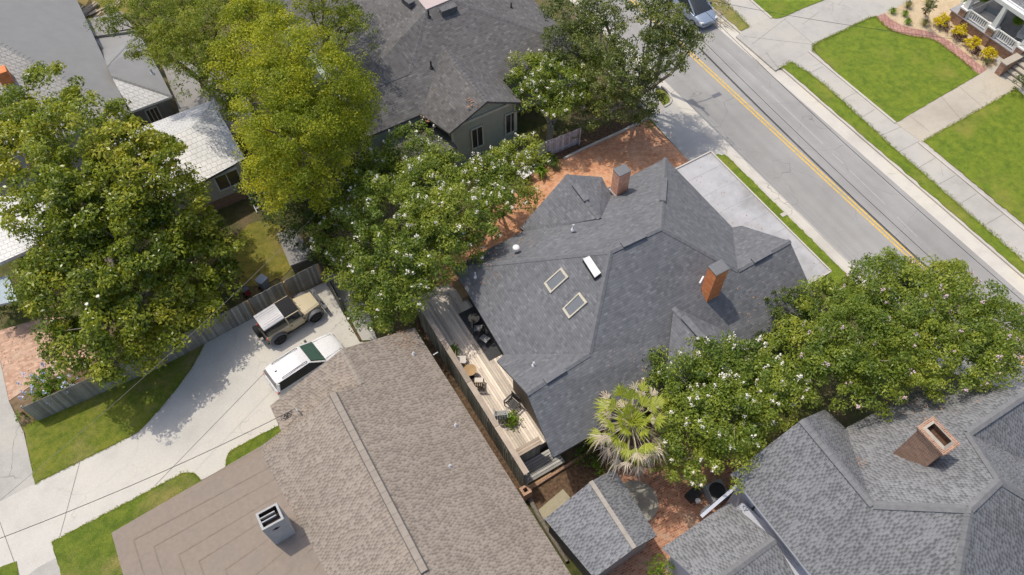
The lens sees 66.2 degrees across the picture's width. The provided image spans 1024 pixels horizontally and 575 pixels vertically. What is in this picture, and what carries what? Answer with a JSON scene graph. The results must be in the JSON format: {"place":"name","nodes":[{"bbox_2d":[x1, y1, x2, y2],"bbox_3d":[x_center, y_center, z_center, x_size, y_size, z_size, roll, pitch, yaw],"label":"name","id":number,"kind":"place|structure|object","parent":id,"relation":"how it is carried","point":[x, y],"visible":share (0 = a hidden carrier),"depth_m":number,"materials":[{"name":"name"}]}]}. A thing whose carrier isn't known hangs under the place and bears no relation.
{"place":"outdoors","nodes":[
{"label":"outdoors","id":0,"kind":"place"},
{"bbox_2d":[0,561,18,574],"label":"lawn","id":1,"kind":"structure","parent":0,"point":[10,568],"depth_m":38.86,"materials":[{"name":"plant"}]},
{"bbox_2d":[0,362,34,500],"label":"pavement","id":2,"kind":"structure","parent":0,"point":[15,467],"depth_m":42.22,"materials":[{"name":"concrete"}]},
{"bbox_2d":[29,558,60,574],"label":"pavement","id":3,"kind":"structure","parent":0,"point":[51,567],"depth_m":38.87,"materials":[{"name":"concrete"}]},
{"bbox_2d":[0,317,95,400],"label":"patio","id":4,"kind":"structure","parent":0,"point":[14,368],"depth_m":45.52,"materials":[{"name":"brick"}]},
{"bbox_2d":[23,333,208,483],"bbox_3d":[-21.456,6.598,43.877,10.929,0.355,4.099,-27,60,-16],"label":"lawn","id":5,"kind":"structure","parent":0,"point":[135,407],"depth_m":43.19,"materials":[{"name":"plant"}]},
{"bbox_2d":[51,468,200,574],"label":"lawn","id":6,"kind":"structure","parent":0,"point":[89,548],"depth_m":39.69,"materials":[{"name":"plant"}]},
{"bbox_2d":[0,282,363,574],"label":"driveway","id":7,"kind":"structure","parent":0,"point":[224,375],"depth_m":42.47,"materials":[{"name":"concrete"}]},
{"bbox_2d":[252,289,327,344],"bbox_3d":[-13.045,1.586,45.794,4.190,1.859,1.920,-34,63,-20],"label":"off road car","id":8,"kind":"object","parent":7,"relation":"on","point":[277,321],"visible":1,"depth_m":45.20,"materials":[{"name":"beige paint"}]},
{"bbox_2d":[263,332,344,396],"bbox_3d":[-11.656,4.171,44.144,4.492,1.757,2.120,-35,63,-20],"label":"suv","id":9,"kind":"object","parent":7,"relation":"on","point":[285,373],"visible":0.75,"depth_m":43.40,"materials":[{"name":"white paint"}]},
{"bbox_2d":[225,426,280,465],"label":"lawn","id":10,"kind":"structure","parent":0,"point":[237,453],"depth_m":42.33,"materials":[{"name":"plant"}]},
{"bbox_2d":[230,221,290,286],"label":"yard lawn","id":11,"kind":"structure","parent":0,"point":[256,254],"depth_m":49.37,"materials":[{"name":"green plant"}]},
{"bbox_2d":[328,271,376,340],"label":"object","id":12,"kind":"object","parent":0,"point":[364,334],"visible":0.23,"depth_m":47.19,"materials":[{"name":"soil"}]},
{"bbox_2d":[0,0,920,574],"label":"yard ground","id":13,"kind":"structure","parent":0,"point":[528,122],"depth_m":49.06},
{"bbox_2d":[0,302,27,329],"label":"hedge bush","id":14,"kind":"object","parent":13,"relation":"on","point":[9,313],"visible":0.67,"depth_m":45.72,"materials":[{"name":"green plant"}]},
{"bbox_2d":[9,356,99,425],"bbox_3d":[-25.393,5.878,44.428,5.441,0.288,2.342,-27,60,-16],"label":"flower bed","id":15,"kind":"object","parent":13,"relation":"on","point":[16,403],"visible":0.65,"depth_m":44.04,"materials":[{"name":"soil"}]},
{"bbox_2d":[16,361,78,404],"bbox_3d":[-25.505,5.411,43.235,3.183,2.630,2.552,-27,60,-16],"label":"flowering shrub","id":16,"kind":"object","parent":15,"relation":"on","point":[39,391],"visible":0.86,"depth_m":42.90,"materials":[{"name":"green plant"}]},
{"bbox_2d":[20,353,158,420],"bbox_3d":[-23.129,5.427,43.440,6.940,1.818,0.147,-25,60,-15],"label":"board fence","id":17,"kind":"object","parent":13,"relation":"on","point":[74,395],"visible":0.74,"depth_m":43.08,"materials":[{"name":"grey wood"}]},
{"bbox_2d":[81,0,119,17],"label":"timber stack","id":18,"kind":"object","parent":13,"relation":"on","point":[87,9],"visible":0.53,"depth_m":62.44,"materials":[{"name":"brown wood"}]},
{"bbox_2d":[77,0,132,18],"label":"flower bed","id":19,"kind":"object","parent":13,"relation":"on","point":[86,3],"visible":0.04,"depth_m":63.05,"materials":[{"name":"gold soil"}]},
{"bbox_2d":[0,60,254,391],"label":"magnolia tree","id":20,"kind":"object","parent":13,"relation":"on","point":[111,259],"visible":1,"depth_m":40.81,"materials":[{"name":"green plant"}]},
{"bbox_2d":[0,0,267,305],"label":"metal roofed house","id":21,"kind":"structure","parent":13,"relation":"on","point":[48,32],"depth_m":51.68,"materials":[{"name":"grey metal"}]},
{"bbox_2d":[144,105,163,122],"bbox_3d":[-24.371,-11.695,53.501,0.890,1.490,0.080,-27,60,-16],"label":"window","id":22,"kind":"structure","parent":21,"relation":"in","point":[153,113],"depth_m":53.37,"materials":[{"name":"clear glass"}]},
{"bbox_2d":[213,168,242,191],"bbox_3d":[-18.045,-6.844,49.896,1.590,1.390,0.080,-27,60,-16],"label":"window","id":23,"kind":"structure","parent":21,"relation":"in","point":[226,180],"depth_m":49.89,"materials":[{"name":"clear glass"}]},
{"bbox_2d":[83,0,260,125],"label":"feathery tree","id":24,"kind":"object","parent":13,"relation":"on","point":[159,24],"visible":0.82,"depth_m":45.31,"materials":[{"name":"green plant"}]},
{"bbox_2d":[150,263,324,365],"bbox_3d":[-15.799,1.557,45.882,10.469,1.868,0.192,-30,61,-18],"label":"board fence","id":25,"kind":"object","parent":13,"relation":"on","point":[275,293],"visible":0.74,"depth_m":46.01,"materials":[{"name":"grey wood"}]},
{"bbox_2d":[255,274,269,291],"bbox_3d":[-15.115,-0.246,47.618,0.567,0.915,0.654,29,62,18],"label":"wheeled bin","id":26,"kind":"object","parent":13,"relation":"on","point":[262,281],"visible":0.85,"depth_m":47.34,"materials":[{"name":"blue plastic"}]},
{"bbox_2d":[200,0,387,217],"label":"golden tree","id":27,"kind":"object","parent":13,"relation":"on","point":[295,93],"visible":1,"depth_m":40.84,"materials":[{"name":"green plant"}]},
{"bbox_2d":[277,230,315,274],"bbox_3d":[-13.337,-2.154,48.594,1.529,1.450,2.858,-27,60,-16],"label":"lean to","id":28,"kind":"object","parent":13,"relation":"on","point":[298,262],"visible":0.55,"depth_m":47.84,"materials":[{"name":"metal"}]},
{"bbox_2d":[233,142,384,264],"bbox_3d":[-11.431,-4.963,48.479,9.126,5.134,8.196,-27,60,-16],"label":"understory bush","id":29,"kind":"object","parent":13,"relation":"on","point":[307,214],"visible":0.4,"depth_m":46.63,"materials":[{"name":"green plant"}]},
{"bbox_2d":[279,0,378,97],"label":"feathery tree","id":30,"kind":"object","parent":13,"relation":"on","point":[342,9],"visible":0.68,"depth_m":47.74,"materials":[{"name":"green plant"}]},
{"bbox_2d":[319,262,345,314],"bbox_3d":[-10.731,0.076,46.866,0.146,1.770,3.044,-26,60,-16],"label":"board fence","id":31,"kind":"object","parent":13,"relation":"on","point":[331,288],"visible":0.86,"depth_m":46.47,"materials":[{"name":"brown wood"}]},
{"bbox_2d":[112,325,570,574],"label":"brown roofed house","id":32,"kind":"structure","parent":13,"relation":"on","point":[376,457],"depth_m":36.67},
{"bbox_2d":[0,409,293,538],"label":"service cable","id":33,"kind":"object","parent":32,"relation":"attached to","point":[142,480],"visible":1,"depth_m":36.66,"materials":[{"name":"black rubber"}]},
{"bbox_2d":[300,116,501,333],"bbox_3d":[-6.347,-3.324,44.703,10.358,9.516,12.311,-27,60,-16],"label":"crape myrtle","id":34,"kind":"object","parent":13,"relation":"on","point":[424,211],"visible":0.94,"depth_m":42.19,"materials":[{"name":"green plant"}]},
{"bbox_2d":[268,0,579,167],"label":"green house","id":35,"kind":"structure","parent":13,"relation":"on","point":[442,67],"depth_m":51.65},
{"bbox_2d":[2,167,360,498],"bbox_3d":[-15.885,1.790,39.596,0.016,0.716,24.802,31,62,19],"label":"service cable","id":36,"kind":"object","parent":35,"relation":"attached to","point":[174,349],"visible":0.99,"depth_m":39.09,"materials":[{"name":"black rubber"}]},
{"bbox_2d":[470,125,483,149],"bbox_3d":[-2.284,-9.887,51.743,0.930,1.890,0.080,-27,60,-16],"label":"window","id":37,"kind":"structure","parent":35,"relation":"in","point":[477,133],"depth_m":51.73,"materials":[{"name":"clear glass"}]},
{"bbox_2d":[504,110,516,134],"bbox_3d":[-0.080,-10.997,52.451,0.930,1.890,0.080,-27,60,-16],"label":"window","id":38,"kind":"structure","parent":35,"relation":"in","point":[509,117],"depth_m":52.40,"materials":[{"name":"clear glass"}]},
{"bbox_2d":[413,313,520,489],"bbox_3d":[-2.510,5.998,44.130,1.023,0.288,12.506,-27,60,-16],"label":"side strip","id":39,"kind":"object","parent":13,"relation":"on","point":[485,434],"visible":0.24,"depth_m":43.52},
{"bbox_2d":[418,301,528,486],"bbox_3d":[-2.266,5.694,42.609,0.300,2.580,11.823,-27,60,-16],"label":"privacy fence","id":40,"kind":"object","parent":39,"relation":"on","point":[511,456],"visible":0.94,"depth_m":41.83,"materials":[{"name":"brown wood"}]},
{"bbox_2d":[411,284,546,467],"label":"timber deck","id":41,"kind":"structure","parent":13,"relation":"on","point":[444,308],"depth_m":43.71,"materials":[{"name":"brown wood"}]},
{"bbox_2d":[452,279,468,300],"bbox_3d":[-3.027,0.042,46.141,0.480,0.975,1.300,-27,60,-16],"label":"deck bench","id":42,"kind":"object","parent":41,"relation":"on","point":[459,288],"visible":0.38,"depth_m":46.14,"materials":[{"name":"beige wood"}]},
{"bbox_2d":[459,306,502,360],"bbox_3d":[-1.666,2.566,45.042,1.250,0.018,3.606,-27,60,-16],"label":"rug","id":43,"kind":"object","parent":41,"relation":"on","point":[491,350],"visible":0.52,"depth_m":44.91,"materials":[{"name":"black fabric"}]},
{"bbox_2d":[503,391,520,411],"bbox_3d":[0.018,6.162,42.043,0.770,1.055,0.600,39,65,23],"label":"patio armchair","id":44,"kind":"object","parent":41,"relation":"on","point":[514,400],"visible":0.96,"depth_m":42.08,"materials":[{"name":"grey wood"}]},
{"bbox_2d":[501,409,523,430],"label":"potted plant","id":45,"kind":"object","parent":41,"relation":"on","point":[512,418],"visible":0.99,"depth_m":41.58,"materials":[{"name":"green plant"}]},
{"bbox_2d":[443,131,550,236],"bbox_3d":[-0.659,-5.542,47.748,5.115,6.781,8.401,32,63,20],"label":"crape myrtle","id":46,"kind":"object","parent":13,"relation":"on","point":[499,174],"visible":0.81,"depth_m":46.14,"materials":[{"name":"green plant"}]},
{"bbox_2d":[519,484,531,501],"bbox_3d":[0.692,10.589,40.359,0.480,1.100,0.480,-27,60,-16],"label":"brick post","id":47,"kind":"object","parent":13,"relation":"on","point":[525,492],"visible":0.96,"depth_m":39.99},
{"bbox_2d":[515,449,564,486],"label":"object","id":48,"kind":"object","parent":13,"relation":"on","point":[540,466],"visible":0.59,"depth_m":41.27,"materials":[{"name":"grey wood"}]},
{"bbox_2d":[511,128,580,167],"bbox_3d":[2.291,-9.277,53.003,5.391,1.570,0.147,-25,60,-15],"label":"fence","id":49,"kind":"object","parent":13,"relation":"on","point":[563,142],"visible":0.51,"depth_m":53.22,"materials":[{"name":"grey wood"}]},
{"bbox_2d":[527,497,568,561],"bbox_3d":[1.753,12.171,39.650,0.311,0.290,3.791,-26,60,-15],"label":"fence","id":50,"kind":"object","parent":13,"relation":"on","point":[543,522],"visible":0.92,"depth_m":39.65,"materials":[{"name":"grey wood"}]},
{"bbox_2d":[503,48,609,140],"bbox_3d":[2.992,-12.441,52.421,7.148,6.453,5.580,-4,57,-2],"label":"crape myrtle","id":51,"kind":"object","parent":13,"relation":"on","point":[535,84],"visible":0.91,"depth_m":50.74,"materials":[{"name":"green plant"}]},
{"bbox_2d":[546,118,635,162],"bbox_3d":[5.299,-10.305,54.760,7.840,0.295,1.275,-27,60,-16],"label":"flower bed","id":52,"kind":"object","parent":13,"relation":"on","point":[599,133],"visible":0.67,"depth_m":54.82,"materials":[{"name":"brown soil"}]},
{"bbox_2d":[544,469,656,574],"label":"garden shed","id":53,"kind":"structure","parent":13,"relation":"on","point":[600,525],"depth_m":37.23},
{"bbox_2d":[563,118,648,159],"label":"brick kerb","id":54,"kind":"structure","parent":13,"relation":"on","point":[600,141],"depth_m":54.39,"materials":[{"name":"brick"}]},
{"bbox_2d":[538,0,714,132],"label":"street tree","id":55,"kind":"object","parent":13,"relation":"on","point":[629,95],"visible":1,"depth_m":49.34,"materials":[{"name":"green plant"}]},
{"bbox_2d":[453,135,831,457],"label":"charcoal roofed house","id":56,"kind":"structure","parent":13,"relation":"on","point":[582,291],"depth_m":40.97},
{"bbox_2d":[637,330,823,495],"bbox_3d":[10.091,6.530,38.986,9.031,7.974,8.252,20,59,13],"label":"crape myrtle","id":57,"kind":"object","parent":13,"relation":"on","point":[711,446],"visible":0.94,"depth_m":36.95,"materials":[{"name":"green plant"}]},
{"bbox_2d":[743,284,814,368],"bbox_3d":[14.118,2.834,42.834,5.817,5.581,4.007,-27,60,-16],"label":"round shrub","id":58,"kind":"object","parent":13,"relation":"on","point":[803,313],"visible":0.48,"depth_m":41.33,"materials":[{"name":"green plant"}]},
{"bbox_2d":[662,375,1023,574],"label":"grey roofed house","id":59,"kind":"structure","parent":13,"relation":"on","point":[919,484],"depth_m":34.33,"materials":[{"name":"grey"}]},
{"bbox_2d":[414,120,687,294],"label":"brick drive","id":60,"kind":"structure","parent":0,"point":[635,149],"depth_m":53.32,"materials":[{"name":"orange brick"}]},
{"bbox_2d":[531,441,605,509],"bbox_3d":[3.149,10.181,41.321,5.002,0.300,1.943,-30,61,-18],"label":"garden bed","id":61,"kind":"object","parent":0,"point":[571,480],"visible":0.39,"depth_m":41.18,"materials":[{"name":"brown soil"}]},
{"bbox_2d":[539,489,569,520],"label":"stepping slab","id":62,"kind":"structure","parent":61,"relation":"on","point":[555,502],"depth_m":40.37,"materials":[{"name":"concrete"}]},
{"bbox_2d":[530,448,594,489],"bbox_3d":[2.645,9.576,41.424,4.103,0.200,0.160,-28,61,-17],"label":"bed edging","id":63,"kind":"object","parent":61,"relation":"on","point":[548,477],"visible":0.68,"depth_m":41.27,"materials":[{"name":"brown wood"}]},
{"bbox_2d":[572,445,599,466],"bbox_3d":[3.883,9.034,41.438,1.305,1.162,1.435,28,61,18],"label":"bed shrub","id":64,"kind":"object","parent":61,"relation":"on","point":[586,457],"visible":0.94,"depth_m":41.26,"materials":[{"name":"green plant"}]},
{"bbox_2d":[591,458,615,475],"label":"bed shrub","id":65,"kind":"object","parent":61,"relation":"on","point":[595,464],"visible":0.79,"depth_m":40.75,"materials":[{"name":"green plant"}]},
{"bbox_2d":[606,54,670,114],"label":"pavement","id":66,"kind":"structure","parent":0,"point":[660,105],"depth_m":56.79,"materials":[{"name":"concrete"}]},
{"bbox_2d":[653,0,672,82],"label":"utility pole","id":67,"kind":"object","parent":66,"relation":"on","point":[661,45],"depth_m":55.25,"materials":[{"name":"brown wood"}]},
{"bbox_2d":[673,10,1004,324],"bbox_3d":[22.366,-1.773,41.449,0.025,0.925,46.002,-27,60,-16],"label":"street cable","id":68,"kind":"object","parent":67,"relation":"attached to","point":[833,167],"visible":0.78,"depth_m":45.16,"materials":[{"name":"black rubber"}]},
{"bbox_2d":[676,25,1013,346],"bbox_3d":[22.286,-1.373,41.965,0.029,0.929,46.002,-27,60,-16],"label":"street cable","id":69,"kind":"object","parent":67,"relation":"attached to","point":[817,165],"visible":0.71,"depth_m":46.17,"materials":[{"name":"black metal"}]},
{"bbox_2d":[672,19,1023,354],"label":"street cable","id":70,"kind":"object","parent":67,"relation":"attached to","point":[808,155],"visible":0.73,"depth_m":46.29,"materials":[{"name":"black rubber"}]},
{"bbox_2d":[694,0,1023,301],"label":"street cable","id":71,"kind":"object","parent":67,"relation":"attached to","point":[859,156],"visible":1,"depth_m":42.88,"materials":[{"name":"black metal"}]},
{"bbox_2d":[599,402,742,574],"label":"courtyard","id":72,"kind":"structure","parent":0,"point":[676,515],"depth_m":40.44,"materials":[{"name":"soil"}]},
{"bbox_2d":[581,380,672,479],"bbox_3d":[5.636,7.579,38.704,4.796,7.301,4.811,3,57,2],"label":"fan palm","id":73,"kind":"object","parent":72,"relation":"on","point":[629,425],"visible":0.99,"depth_m":36.89,"materials":[{"name":"green plant"}]},
{"bbox_2d":[624,480,657,521],"bbox_3d":[6.385,11.099,40.507,2.300,0.200,2.300,-27,60,-16],"label":"round paver","id":74,"kind":"object","parent":72,"relation":"on","point":[644,496],"visible":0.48,"depth_m":40.55,"materials":[{"name":"concrete"}]},
{"bbox_2d":[645,554,674,574],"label":"corner shrub","id":75,"kind":"object","parent":72,"relation":"on","point":[660,570],"visible":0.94,"depth_m":37.36,"materials":[{"name":"green plant"}]},
{"bbox_2d":[701,479,729,505],"bbox_3d":[10.464,10.552,40.331,0.950,0.830,0.950,-18,58,-11],"label":"air conditioner","id":76,"kind":"object","parent":72,"relation":"on","point":[714,491],"visible":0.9,"depth_m":40.06,"materials":[{"name":"grey metal"}]},
{"bbox_2d":[650,102,726,160],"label":"driveway","id":77,"kind":"structure","parent":0,"point":[688,138],"depth_m":54.80,"materials":[{"name":"concrete"}]},
{"bbox_2d":[684,485,701,503],"bbox_3d":[9.335,10.685,40.452,0.700,0.500,0.500,-32,62,-19],"label":"storage box","id":78,"kind":"object","parent":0,"point":[691,495],"visible":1,"depth_m":40.26,"materials":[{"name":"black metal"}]},
{"bbox_2d":[707,0,749,30],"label":"verge","id":79,"kind":"structure","parent":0,"point":[736,21],"depth_m":61.69,"materials":[{"name":"plant"}]},
{"bbox_2d":[572,0,965,375],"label":"gutter","id":80,"kind":"object","parent":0,"point":[810,229],"depth_m":52.55,"materials":[{"name":"grey concrete"}]},
{"bbox_2d":[753,0,822,18],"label":"lawn","id":81,"kind":"structure","parent":0,"point":[785,7],"depth_m":62.29,"materials":[{"name":"plant"}]},
{"bbox_2d":[582,0,1023,391],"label":"road","id":82,"kind":"structure","parent":0,"point":[837,220],"depth_m":53.41,"materials":[{"name":"grey asphalt"}]},
{"bbox_2d":[667,0,717,27],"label":"minivan","id":83,"kind":"object","parent":82,"relation":"on","point":[699,16],"visible":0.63,"depth_m":60.58,"materials":[{"name":"paint"}]},
{"bbox_2d":[630,0,1022,362],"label":"road marking","id":84,"kind":"object","parent":82,"relation":"on","point":[800,156],"depth_m":53.58,"materials":[{"name":"yellow paint"}]},
{"bbox_2d":[634,0,1022,357],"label":"road marking","id":85,"kind":"object","parent":82,"relation":"on","point":[806,159],"depth_m":53.45,"materials":[{"name":"yellow paint"}]},
{"bbox_2d":[736,0,911,70],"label":"driveway","id":86,"kind":"structure","parent":0,"point":[782,51],"depth_m":60.90,"materials":[{"name":"concrete"}]},
{"bbox_2d":[716,154,943,386],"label":"verge","id":87,"kind":"structure","parent":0,"point":[836,273],"depth_m":50.23,"materials":[{"name":"plant"}]},
{"bbox_2d":[762,246,1023,422],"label":"crape myrtle","id":88,"kind":"object","parent":87,"relation":"on","point":[989,341],"visible":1,"depth_m":37.63,"materials":[{"name":"green plant"}]},
{"bbox_2d":[715,15,1023,295],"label":"gutter","id":89,"kind":"object","parent":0,"point":[1000,267],"depth_m":52.84,"materials":[{"name":"grey concrete"}]},
{"bbox_2d":[718,0,1023,260],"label":"pavement","id":90,"kind":"structure","parent":0,"point":[977,205],"depth_m":53.75,"materials":[{"name":"concrete"}]},
{"bbox_2d":[808,50,895,122],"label":"lawn kerb","id":91,"kind":"structure","parent":90,"relation":"on","point":[853,88],"depth_m":57.09,"materials":[{"name":"concrete"}]},
{"bbox_2d":[918,142,1023,230],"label":"lawn kerb","id":92,"kind":"structure","parent":90,"relation":"on","point":[972,186],"depth_m":51.86,"materials":[{"name":"concrete"}]},
{"bbox_2d":[950,0,1023,89],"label":"porch house","id":93,"kind":"structure","parent":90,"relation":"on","point":[1004,33],"depth_m":58.61,"materials":[{"name":"white brick"}]},
{"bbox_2d":[978,5,1006,25],"bbox_3d":[36.256,-20.465,59.314,0.815,0.900,1.700,-36,63,-21],"label":"porch sofa","id":94,"kind":"object","parent":93,"relation":"on","point":[989,13],"visible":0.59,"depth_m":59.32,"materials":[{"name":"white fabric"}]},
{"bbox_2d":[811,16,978,121],"bbox_3d":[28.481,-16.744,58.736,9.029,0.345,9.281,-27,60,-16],"label":"lawn","id":95,"kind":"structure","parent":0,"point":[895,76],"depth_m":58.32,"materials":[{"name":"plant"}]},
{"bbox_2d":[778,60,1023,273],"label":"verge","id":96,"kind":"structure","parent":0,"point":[823,94],"depth_m":53.37,"materials":[{"name":"plant"}]},
{"bbox_2d":[876,13,986,73],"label":"brick edging","id":97,"kind":"structure","parent":0,"point":[951,46],"depth_m":60.12,"materials":[{"name":"brick"}]},
{"bbox_2d":[885,0,994,68],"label":"gravel bed","id":98,"kind":"object","parent":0,"point":[916,14],"visible":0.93,"depth_m":61.21,"materials":[{"name":"beige gravel"}]},
{"bbox_2d":[933,12,950,27],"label":"yellow bush","id":99,"kind":"object","parent":98,"relation":"on","point":[942,20],"visible":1,"depth_m":60.31,"materials":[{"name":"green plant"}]},
{"bbox_2d":[951,23,967,35],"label":"yellow bush","id":100,"kind":"object","parent":98,"relation":"on","point":[960,29],"visible":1,"depth_m":59.58,"materials":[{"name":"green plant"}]},
{"bbox_2d":[963,35,982,49],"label":"yellow bush","id":101,"kind":"object","parent":98,"relation":"on","point":[974,39],"visible":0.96,"depth_m":58.94,"materials":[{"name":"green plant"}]},
{"bbox_2d":[980,45,998,59],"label":"yellow bush","id":102,"kind":"object","parent":98,"relation":"on","point":[988,51],"visible":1,"depth_m":58.07,"materials":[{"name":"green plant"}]},
{"bbox_2d":[896,69,1019,141],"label":"path","id":103,"kind":"structure","parent":0,"point":[981,89],"depth_m":56.11,"materials":[{"name":"beige concrete"}]},
{"bbox_2d":[921,88,1023,224],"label":"lawn","id":104,"kind":"structure","parent":0,"point":[983,149],"depth_m":53.73,"materials":[{"name":"plant"}]},
{"label":"ground","id":105,"kind":"structure","parent":0,"visible":0},
{"bbox_2d":[570,0,941,367],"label":"kerb","id":106,"kind":"structure","parent":105,"relation":"on","point":[760,187],"depth_m":52.15,"materials":[{"name":"concrete"}]},
{"bbox_2d":[713,9,1023,278],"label":"kerb","id":107,"kind":"structure","parent":105,"relation":"on","point":[951,214],"depth_m":52.88,"materials":[{"name":"concrete"}]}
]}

